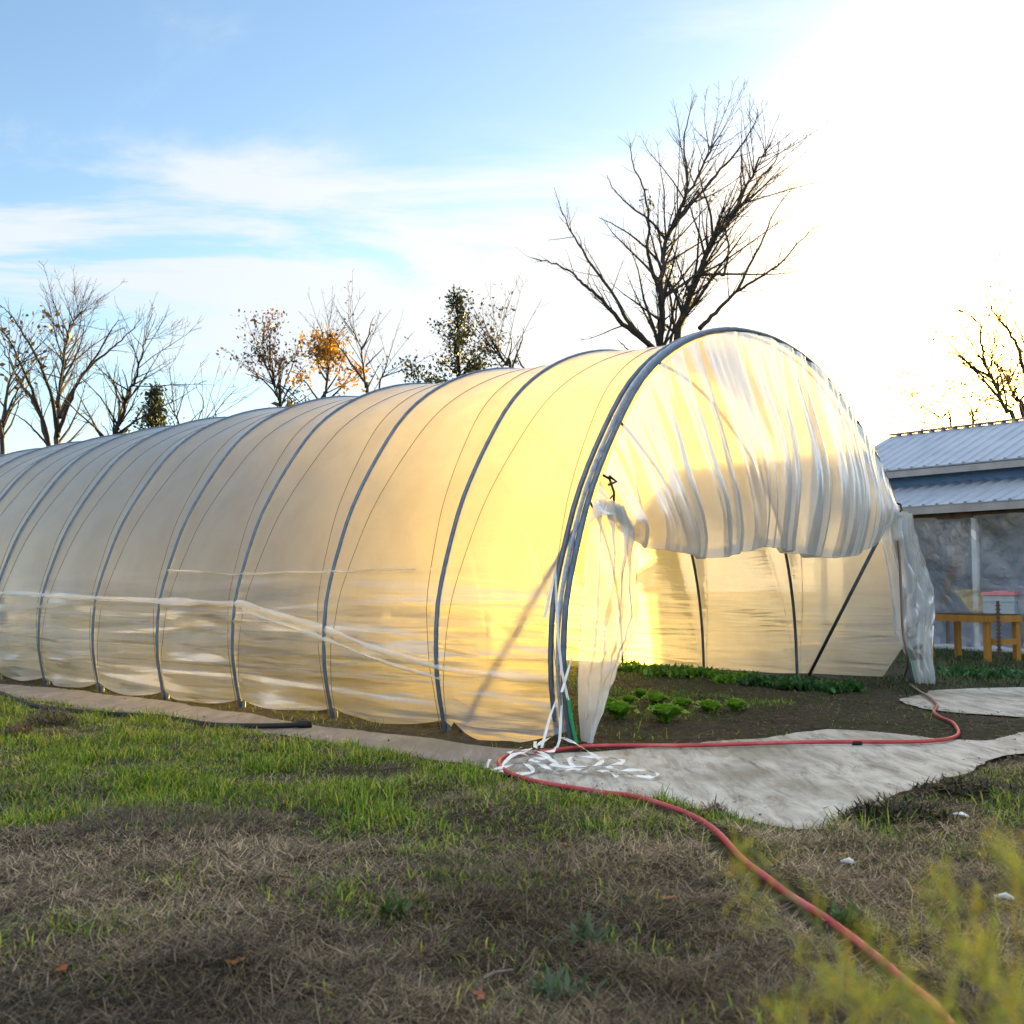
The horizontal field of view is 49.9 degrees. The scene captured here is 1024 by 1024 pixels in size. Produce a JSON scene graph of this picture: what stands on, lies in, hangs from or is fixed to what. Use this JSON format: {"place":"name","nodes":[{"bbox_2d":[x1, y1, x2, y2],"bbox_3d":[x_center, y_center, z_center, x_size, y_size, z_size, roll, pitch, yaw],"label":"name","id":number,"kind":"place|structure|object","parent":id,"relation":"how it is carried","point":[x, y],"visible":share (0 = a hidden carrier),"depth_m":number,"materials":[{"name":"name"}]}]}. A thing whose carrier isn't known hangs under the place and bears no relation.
{"place":"outdoors","nodes":[
{"label":"outdoors","id":0,"kind":"place"},
{"bbox_2d":[0,684,550,766],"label":"path","id":1,"kind":"structure","parent":0,"point":[448,750],"depth_m":9.70,"materials":[{"name":"concrete"}]},
{"bbox_2d":[0,691,311,728],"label":"black pipe","id":2,"kind":"object","parent":1,"relation":"on","point":[303,724],"visible":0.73,"depth_m":9.61,"materials":[{"name":"plastic"}]},
{"bbox_2d":[0,677,1023,1023],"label":"dry grass","id":3,"kind":"structure","parent":0,"point":[504,1011],"depth_m":3.88,"materials":[{"name":"brown plant"}]},
{"bbox_2d":[54,964,67,970],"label":"fallen leaf","id":4,"kind":"object","parent":3,"relation":"on","point":[63,967],"visible":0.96,"depth_m":3.35,"materials":[{"name":"brown plant"}]},
{"bbox_2d":[225,957,244,963],"bbox_3d":[-0.853,1.389,3.407,0.067,0.011,0.029,3,-5,-36],"label":"fallen leaf","id":5,"kind":"object","parent":3,"relation":"on","point":[235,961],"visible":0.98,"depth_m":3.40,"materials":[{"name":"brown plant"}]},
{"bbox_2d":[473,990,486,999],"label":"fallen leaf","id":6,"kind":"object","parent":3,"relation":"on","point":[481,995],"visible":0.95,"depth_m":3.20,"materials":[{"name":"red plant"}]},
{"bbox_2d":[482,968,513,979],"bbox_3d":[-0.042,1.419,3.390,0.121,0.019,0.011,3,-5,-40],"label":"stick","id":7,"kind":"object","parent":3,"relation":"on","point":[490,974],"visible":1,"depth_m":3.38,"materials":[{"name":"grey wood"}]},
{"bbox_2d":[841,857,854,863],"bbox_3d":[1.448,1.501,4.741,0.062,0.026,0.023,-1,-4,18],"label":"plastic scrap","id":8,"kind":"object","parent":3,"relation":"on","point":[849,859],"visible":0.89,"depth_m":4.73,"materials":[{"name":"white plastic"}]},
{"bbox_2d":[0,650,1023,1023],"bbox_3d":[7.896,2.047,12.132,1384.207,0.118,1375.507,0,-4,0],"label":"ground","id":9,"kind":"structure","parent":0,"point":[688,728],"depth_m":5.21,"materials":[{"name":"brown soil"}]},
{"bbox_2d":[0,717,39,734],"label":"dead plant clump","id":10,"kind":"object","parent":9,"relation":"on","point":[19,729],"visible":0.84,"depth_m":8.84,"materials":[{"name":"brown plant"}]},
{"bbox_2d":[0,305,76,453],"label":"bare tree","id":11,"kind":"object","parent":9,"relation":"on","point":[6,412],"visible":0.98,"depth_m":30.52,"materials":[{"name":"brown plant"}]},
{"bbox_2d":[16,700,83,727],"bbox_3d":[-3.955,1.737,9.432,0.652,0.265,0.510,0,-4,0],"label":"dead plant clump","id":12,"kind":"object","parent":9,"relation":"on","point":[36,718],"visible":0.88,"depth_m":9.39,"materials":[{"name":"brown plant"}]},
{"bbox_2d":[0,259,146,446],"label":"bare tree","id":13,"kind":"object","parent":9,"relation":"on","point":[60,412],"visible":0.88,"depth_m":34.10,"materials":[{"name":"brown plant"}]},
{"bbox_2d":[37,293,211,435],"bbox_3d":[-10.730,-1.091,28.645,6.160,8.306,3.913,-4,-6,43],"label":"bare tree","id":14,"kind":"object","parent":9,"relation":"on","point":[122,410],"visible":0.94,"depth_m":27.92,"materials":[{"name":"brown plant"}]},
{"bbox_2d":[108,380,184,434],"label":"cedar tree","id":15,"kind":"object","parent":9,"relation":"on","point":[149,421],"visible":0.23,"depth_m":32.16,"materials":[{"name":"green plant"}]},
{"bbox_2d":[148,326,206,423],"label":"bare sapling","id":16,"kind":"object","parent":9,"relation":"on","point":[175,415],"visible":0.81,"depth_m":31.39,"materials":[{"name":"brown plant"}]},
{"bbox_2d":[185,345,278,418],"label":"bare sapling","id":17,"kind":"object","parent":9,"relation":"on","point":[233,386],"visible":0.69,"depth_m":28.51,"materials":[{"name":"brown plant"}]},
{"bbox_2d":[216,305,312,406],"bbox_3d":[-6.399,-1.194,29.665,2.773,8.680,5.508,0,-4,0],"label":"tree","id":18,"kind":"object","parent":9,"relation":"on","point":[264,358],"visible":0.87,"depth_m":28.76,"materials":[{"name":"brown plant"}]},
{"bbox_2d":[271,398,294,406],"bbox_3d":[-2.709,-0.209,33.092,15.311,8.054,4.680,0,-4,0],"label":"thicket","id":19,"kind":"object","parent":9,"relation":"on","point":[288,404],"depth_m":31.66,"materials":[{"name":"green plant"}]},
{"bbox_2d":[284,287,378,398],"bbox_3d":[-5.326,-1.506,30.301,3.283,9.292,2.718,0,-4,0],"label":"autumn tree","id":20,"kind":"object","parent":9,"relation":"on","point":[327,351],"visible":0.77,"depth_m":30.28,"materials":[{"name":"orange plant"}]},
{"bbox_2d":[317,268,447,392],"bbox_3d":[-3.962,-1.850,30.091,3.444,9.816,3.360,-3,-5,36],"label":"bare tree","id":21,"kind":"object","parent":9,"relation":"on","point":[366,385],"visible":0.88,"depth_m":30.24,"materials":[{"name":"brown plant"}]},
{"bbox_2d":[355,888,414,923],"bbox_3d":[-0.430,1.407,3.925,0.178,0.103,0.189,-3,-5,35],"label":"weed tuft","id":22,"kind":"object","parent":9,"relation":"on","point":[397,909],"visible":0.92,"depth_m":3.94,"materials":[{"name":"green plant"}]},
{"bbox_2d":[0,664,891,739],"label":"bed weeds","id":23,"kind":"object","parent":9,"relation":"on","point":[653,691],"visible":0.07,"depth_m":12.28,"materials":[{"name":"green plant"}]},
{"bbox_2d":[392,284,524,383],"bbox_3d":[-1.479,-1.500,30.219,3.454,9.666,3.647,-2,-4,23],"label":"cedar tree","id":24,"kind":"object","parent":9,"relation":"on","point":[457,346],"visible":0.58,"depth_m":30.26,"materials":[{"name":"green plant"}]},
{"bbox_2d":[0,327,935,747],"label":"polytunnel","id":25,"kind":"structure","parent":9,"relation":"on","point":[484,555],"depth_m":11.02,"materials":[{"name":"plastic"}]},
{"bbox_2d":[432,273,546,375],"bbox_3d":[-0.609,-1.687,29.683,3.091,9.578,4.607,0,-4,0],"label":"bare tree","id":26,"kind":"object","parent":9,"relation":"on","point":[507,362],"visible":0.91,"depth_m":29.19,"materials":[{"name":"brown plant"}]},
{"bbox_2d":[0,676,1023,1023],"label":"green grass","id":27,"kind":"structure","parent":9,"relation":"on","point":[70,754],"depth_m":6.13,"materials":[{"name":"green plant"}]},
{"bbox_2d":[6,664,1023,829],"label":"plant debris","id":28,"kind":"object","parent":9,"relation":"on","point":[744,720],"visible":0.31,"depth_m":9.92,"materials":[{"name":"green plant"}]},
{"bbox_2d":[503,964,609,1004],"bbox_3d":[0.123,1.402,3.270,0.296,0.105,0.168,2,-4,-25],"label":"weed tuft","id":29,"kind":"object","parent":9,"relation":"on","point":[550,983],"visible":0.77,"depth_m":3.26,"materials":[{"name":"green plant"}]},
{"bbox_2d":[551,909,617,947],"bbox_3d":[0.254,1.420,3.748,0.227,0.100,0.185,4,-5,-41],"label":"weed tuft","id":30,"kind":"object","parent":9,"relation":"on","point":[587,928],"visible":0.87,"depth_m":3.76,"materials":[{"name":"green plant"}]},
{"bbox_2d":[606,696,617,701],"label":"lettuce","id":31,"kind":"object","parent":9,"relation":"on","point":[610,698],"visible":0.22,"depth_m":11.12,"materials":[{"name":"green plant"}]},
{"bbox_2d":[604,700,641,718],"bbox_3d":[0.955,1.803,10.059,0.330,0.175,0.354,3,-5,-40],"label":"lettuce","id":32,"kind":"object","parent":9,"relation":"on","point":[617,709],"visible":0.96,"depth_m":9.98,"materials":[{"name":"green plant"}]},
{"bbox_2d":[617,662,633,671],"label":"leafy green","id":33,"kind":"object","parent":9,"relation":"on","point":[621,667],"visible":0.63,"depth_m":15.97,"materials":[{"name":"green plant"}]},
{"bbox_2d":[618,695,640,704],"bbox_3d":[1.207,1.929,11.299,0.218,0.110,0.224,-1,-4,17],"label":"lettuce","id":34,"kind":"object","parent":9,"relation":"on","point":[629,699],"visible":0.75,"depth_m":11.27,"materials":[{"name":"green plant"}]},
{"bbox_2d":[622,660,639,664],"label":"leafy green","id":35,"kind":"object","parent":9,"relation":"on","point":[631,661],"visible":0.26,"depth_m":16.33,"materials":[{"name":"green plant"}]},
{"bbox_2d":[623,661,650,671],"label":"leafy green","id":36,"kind":"object","parent":9,"relation":"on","point":[635,668],"visible":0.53,"depth_m":16.08,"materials":[{"name":"green plant"}]},
{"bbox_2d":[630,688,648,696],"bbox_3d":[1.421,2.003,12.200,0.216,0.101,0.191,-3,-5,40],"label":"lettuce","id":37,"kind":"object","parent":9,"relation":"on","point":[639,692],"visible":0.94,"depth_m":12.16,"materials":[{"name":"green plant"}]},
{"bbox_2d":[631,662,656,670],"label":"leafy green","id":38,"kind":"object","parent":9,"relation":"on","point":[640,667],"visible":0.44,"depth_m":15.99,"materials":[{"name":"green plant"}]},
{"bbox_2d":[639,665,667,675],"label":"leafy green","id":39,"kind":"object","parent":9,"relation":"on","point":[649,671],"visible":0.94,"depth_m":15.13,"materials":[{"name":"green plant"}]},
{"bbox_2d":[641,692,671,704],"bbox_3d":[1.494,1.925,11.376,0.280,0.141,0.274,3,-5,-36],"label":"lettuce","id":40,"kind":"object","parent":9,"relation":"on","point":[656,697],"visible":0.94,"depth_m":11.32,"materials":[{"name":"green plant"}]},
{"bbox_2d":[651,663,675,669],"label":"leafy green","id":41,"kind":"object","parent":9,"relation":"on","point":[655,667],"visible":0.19,"depth_m":15.70,"materials":[{"name":"green plant"}]},
{"bbox_2d":[645,702,689,722],"bbox_3d":[1.365,1.801,9.897,0.366,0.182,0.387,2,-5,-29],"label":"lettuce","id":42,"kind":"object","parent":9,"relation":"on","point":[664,711],"visible":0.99,"depth_m":9.82,"materials":[{"name":"green plant"}]},
{"bbox_2d":[517,76,832,349],"bbox_3d":[4.636,-4.722,29.922,9.082,15.597,4.668,0,-4,0],"label":"bare tree","id":43,"kind":"object","parent":9,"relation":"on","point":[716,231],"visible":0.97,"depth_m":30.29,"materials":[{"name":"brown plant"}]},
{"bbox_2d":[660,664,689,671],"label":"leafy green","id":44,"kind":"object","parent":9,"relation":"on","point":[672,668],"visible":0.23,"depth_m":15.44,"materials":[{"name":"green plant"}]},
{"bbox_2d":[662,668,698,677],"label":"leafy green","id":45,"kind":"object","parent":9,"relation":"on","point":[681,673],"visible":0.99,"depth_m":14.81,"materials":[{"name":"green plant"}]},
{"bbox_2d":[671,696,693,707],"bbox_3d":[1.696,1.909,11.018,0.255,0.122,0.252,4,-5,-42],"label":"lettuce","id":46,"kind":"object","parent":9,"relation":"on","point":[683,701],"visible":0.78,"depth_m":10.96,"materials":[{"name":"green plant"}]},
{"bbox_2d":[677,664,704,670],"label":"leafy green","id":47,"kind":"object","parent":9,"relation":"on","point":[682,665],"visible":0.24,"depth_m":15.36,"materials":[{"name":"green plant"}]},
{"bbox_2d":[684,666,712,675],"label":"leafy green","id":48,"kind":"object","parent":9,"relation":"on","point":[694,669],"visible":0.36,"depth_m":14.99,"materials":[{"name":"green plant"}]},
{"bbox_2d":[693,699,725,712],"bbox_3d":[1.926,1.884,10.667,0.324,0.149,0.320,0,-4,0],"label":"lettuce","id":49,"kind":"object","parent":9,"relation":"on","point":[707,705],"visible":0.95,"depth_m":10.63,"materials":[{"name":"green plant"}]},
{"bbox_2d":[696,666,724,676],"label":"leafy green","id":50,"kind":"object","parent":9,"relation":"on","point":[708,671],"visible":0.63,"depth_m":14.87,"materials":[{"name":"green plant"}]},
{"bbox_2d":[688,793,737,817],"bbox_3d":[1.079,1.579,5.853,0.300,0.165,0.277,1,-4,-19],"label":"dead plant clump","id":51,"kind":"object","parent":9,"relation":"on","point":[712,807],"visible":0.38,"depth_m":5.85,"materials":[{"name":"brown plant"}]},
{"bbox_2d":[700,667,727,676],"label":"leafy green","id":52,"kind":"object","parent":9,"relation":"on","point":[717,669],"visible":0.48,"depth_m":14.85,"materials":[{"name":"green plant"}]},
{"bbox_2d":[707,672,740,682],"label":"leafy green","id":53,"kind":"object","parent":9,"relation":"on","point":[716,676],"visible":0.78,"depth_m":14.02,"materials":[{"name":"green plant"}]},
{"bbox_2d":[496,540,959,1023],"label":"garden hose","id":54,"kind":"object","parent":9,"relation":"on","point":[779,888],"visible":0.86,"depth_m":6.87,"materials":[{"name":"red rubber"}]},
{"bbox_2d":[719,672,747,682],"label":"leafy green","id":55,"kind":"object","parent":9,"relation":"on","point":[732,679],"visible":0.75,"depth_m":13.93,"materials":[{"name":"green plant"}]},
{"bbox_2d":[721,698,749,710],"bbox_3d":[2.185,1.874,10.710,0.292,0.130,0.268,0,-4,0],"label":"lettuce","id":56,"kind":"object","parent":9,"relation":"on","point":[736,703],"visible":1,"depth_m":10.68,"materials":[{"name":"green plant"}]},
{"bbox_2d":[728,669,759,676],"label":"leafy green","id":57,"kind":"object","parent":9,"relation":"on","point":[753,672],"visible":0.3,"depth_m":14.58,"materials":[{"name":"green plant"}]},
{"bbox_2d":[738,674,762,685],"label":"leafy green","id":58,"kind":"object","parent":9,"relation":"on","point":[744,680],"visible":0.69,"depth_m":13.69,"materials":[{"name":"green plant"}]},
{"bbox_2d":[753,672,779,684],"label":"leafy green","id":59,"kind":"object","parent":9,"relation":"on","point":[764,675],"visible":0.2,"depth_m":13.74,"materials":[{"name":"green plant"}]},
{"bbox_2d":[750,674,783,685],"bbox_3d":[3.144,2.069,13.549,0.384,0.139,0.367,-2,-5,28],"label":"leafy green","id":60,"kind":"object","parent":9,"relation":"on","point":[762,679],"visible":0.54,"depth_m":13.49,"materials":[{"name":"green plant"}]},
{"bbox_2d":[763,675,792,688],"bbox_3d":[3.215,2.043,13.213,0.406,0.137,0.434,0,-4,0],"label":"leafy green","id":61,"kind":"object","parent":9,"relation":"on","point":[782,683],"visible":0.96,"depth_m":13.17,"materials":[{"name":"green plant"}]},
{"bbox_2d":[784,673,800,679],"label":"leafy green","id":62,"kind":"object","parent":9,"relation":"on","point":[797,677],"visible":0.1,"depth_m":13.51,"materials":[{"name":"green plant"}]},
{"bbox_2d":[788,679,811,690],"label":"leafy green","id":63,"kind":"object","parent":9,"relation":"on","point":[792,686],"visible":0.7,"depth_m":13.04,"materials":[{"name":"green plant"}]},
{"bbox_2d":[793,677,818,690],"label":"leafy green","id":64,"kind":"object","parent":9,"relation":"on","point":[807,685],"visible":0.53,"depth_m":12.93,"materials":[{"name":"green plant"}]},
{"bbox_2d":[801,677,830,690],"bbox_3d":[3.597,2.032,12.982,0.396,0.150,0.401,0,-4,0],"label":"leafy green","id":65,"kind":"object","parent":9,"relation":"on","point":[820,682],"visible":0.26,"depth_m":12.96,"materials":[{"name":"green plant"}]},
{"bbox_2d":[809,680,845,692],"bbox_3d":[3.660,2.022,12.761,0.431,0.130,0.345,0,-4,0],"label":"leafy green","id":66,"kind":"object","parent":9,"relation":"on","point":[822,688],"visible":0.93,"depth_m":12.68,"materials":[{"name":"green plant"}]},
{"bbox_2d":[819,680,850,691],"bbox_3d":[3.746,2.022,12.886,0.384,0.135,0.429,0,-4,0],"label":"leafy green","id":67,"kind":"object","parent":9,"relation":"on","point":[843,682],"visible":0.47,"depth_m":12.74,"materials":[{"name":"green plant"}]},
{"bbox_2d":[816,895,863,931],"bbox_3d":[1.168,1.433,3.931,0.167,0.102,0.190,0,-4,0],"label":"weed tuft","id":68,"kind":"object","parent":9,"relation":"on","point":[836,911],"visible":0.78,"depth_m":3.92,"materials":[{"name":"green plant"}]},
{"bbox_2d":[835,678,857,691],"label":"leafy green","id":69,"kind":"object","parent":9,"relation":"on","point":[850,679],"visible":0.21,"depth_m":12.98,"materials":[{"name":"green plant"}]},
{"bbox_2d":[840,678,865,691],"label":"leafy green","id":70,"kind":"object","parent":9,"relation":"on","point":[859,687],"visible":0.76,"depth_m":12.85,"materials":[{"name":"green plant"}]},
{"bbox_2d":[706,817,1023,1023],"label":"feathery plant","id":71,"kind":"object","parent":9,"relation":"on","point":[1012,997],"visible":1,"depth_m":0.89,"materials":[{"name":"green plant"}]},
{"bbox_2d":[834,791,961,829],"bbox_3d":[1.986,1.538,5.680,0.707,0.192,0.560,0,-4,0],"label":"plant heap","id":72,"kind":"object","parent":9,"relation":"on","point":[895,807],"visible":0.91,"depth_m":5.63,"materials":[{"name":"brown plant"}]},
{"bbox_2d":[834,646,1023,695],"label":"rough grass","id":73,"kind":"structure","parent":9,"relation":"on","point":[980,654],"depth_m":16.46,"materials":[{"name":"green plant"}]},
{"bbox_2d":[882,352,1002,429],"bbox_3d":[12.150,-0.586,31.399,3.325,7.761,3.891,0,-4,0],"label":"bare sapling","id":74,"kind":"object","parent":9,"relation":"on","point":[971,411],"visible":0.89,"depth_m":30.82,"materials":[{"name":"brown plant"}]},
{"bbox_2d":[934,665,950,674],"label":"leafy green","id":75,"kind":"object","parent":9,"relation":"on","point":[938,668],"visible":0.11,"depth_m":15.86,"materials":[{"name":"green plant"}]},
{"bbox_2d":[946,621,949,643],"bbox_3d":[9.193,2.350,21.401,0.450,0.735,1.500,3,-5,-38],"label":"box stand","id":76,"kind":"object","parent":9,"relation":"on","point":[947,633],"visible":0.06,"depth_m":21.81,"materials":[{"name":"brown wood"}]},
{"bbox_2d":[874,417,1023,653],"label":"barn","id":77,"kind":"structure","parent":9,"relation":"on","point":[958,491],"depth_m":22.15,"materials":[{"name":"metal"}]},
{"bbox_2d":[937,665,971,675],"bbox_3d":[6.117,2.175,15.147,0.434,0.152,0.552,-3,-5,34],"label":"leafy green","id":78,"kind":"object","parent":9,"relation":"on","point":[956,669],"visible":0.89,"depth_m":15.06,"materials":[{"name":"green plant"}]},
{"bbox_2d":[953,812,968,816],"bbox_3d":[2.340,1.575,5.744,0.024,0.026,0.091,3,-5,-32],"label":"plastic scrap","id":79,"kind":"object","parent":9,"relation":"on","point":[961,814],"visible":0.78,"depth_m":5.73,"materials":[{"name":"white plastic"}]},
{"bbox_2d":[904,771,1020,800],"bbox_3d":[2.663,1.604,6.460,0.706,0.159,0.553,0,-4,0],"label":"plant heap","id":80,"kind":"object","parent":9,"relation":"on","point":[949,784],"visible":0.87,"depth_m":6.41,"materials":[{"name":"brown plant"}]},
{"bbox_2d":[913,251,1023,423],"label":"bare tree","id":81,"kind":"object","parent":9,"relation":"on","point":[1006,377],"visible":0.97,"depth_m":34.63,"materials":[{"name":"brown plant"}]},
{"bbox_2d":[953,662,993,673],"bbox_3d":[6.407,2.180,15.300,0.533,0.159,0.537,-2,-4,24],"label":"leafy green","id":82,"kind":"object","parent":9,"relation":"on","point":[967,666],"visible":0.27,"depth_m":15.26,"materials":[{"name":"green plant"}]},
{"bbox_2d":[933,612,1021,661],"bbox_3d":[7.914,2.155,18.936,0.760,0.816,1.490,2,-4,-20],"label":"work table","id":83,"kind":"object","parent":9,"relation":"on","point":[958,618],"visible":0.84,"depth_m":18.37,"materials":[{"name":"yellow wood"}]},
{"bbox_2d":[981,591,1018,613],"bbox_3d":[9.441,1.734,21.130,0.440,0.445,0.660,3,-5,-38],"label":"storage box","id":84,"kind":"object","parent":83,"relation":"on","point":[1008,600],"visible":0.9,"depth_m":20.96,"materials":[{"name":"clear plastic"}]},
{"bbox_2d":[966,668,1005,678],"bbox_3d":[6.460,2.179,14.975,0.531,0.153,0.524,0,-4,0],"label":"leafy green","id":85,"kind":"object","parent":9,"relation":"on","point":[986,673],"visible":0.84,"depth_m":14.86,"materials":[{"name":"green plant"}]},
{"bbox_2d":[995,601,1001,661],"bbox_3d":[7.962,1.966,18.003,0.050,1.020,0.070,3,-5,-38],"label":"notched stake","id":86,"kind":"object","parent":9,"relation":"on","point":[998,629],"visible":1,"depth_m":17.99,"materials":[{"name":"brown wood"}]},
{"bbox_2d":[982,665,1023,675],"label":"leafy green","id":87,"kind":"object","parent":9,"relation":"on","point":[1003,669],"visible":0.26,"depth_m":15.30,"materials":[{"name":"green plant"}]},
{"bbox_2d":[995,892,1013,899],"bbox_3d":[1.857,1.448,4.152,0.072,0.026,0.023,-1,-4,20],"label":"plastic scrap","id":88,"kind":"object","parent":9,"relation":"on","point":[1007,896],"visible":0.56,"depth_m":4.14,"materials":[{"name":"white plastic"}]},
{"bbox_2d":[997,667,1023,678],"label":"leafy green","id":89,"kind":"object","parent":9,"relation":"on","point":[1012,674],"visible":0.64,"depth_m":14.97,"materials":[{"name":"green plant"}]},
{"bbox_2d":[0,0,1023,453],"label":"sky","id":90,"kind":"structure","parent":0,"point":[216,159],"materials":[{"name":"blue"}]},
{"bbox_2d":[488,729,1023,829],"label":"pavement","id":91,"kind":"structure","parent":0,"point":[795,783],"depth_m":7.31,"materials":[{"name":"grey concrete"}]},
{"bbox_2d":[485,735,659,777],"bbox_3d":[0.214,1.696,7.662,0.987,0.070,1.901,1,-4,-18],"label":"strap tangle","id":92,"kind":"object","parent":91,"relation":"on","point":[599,763],"visible":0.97,"depth_m":7.29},
{"bbox_2d":[900,687,1023,716],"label":"pavement","id":93,"kind":"structure","parent":0,"point":[1007,701],"depth_m":11.93,"materials":[{"name":"grey concrete"}]}
]}

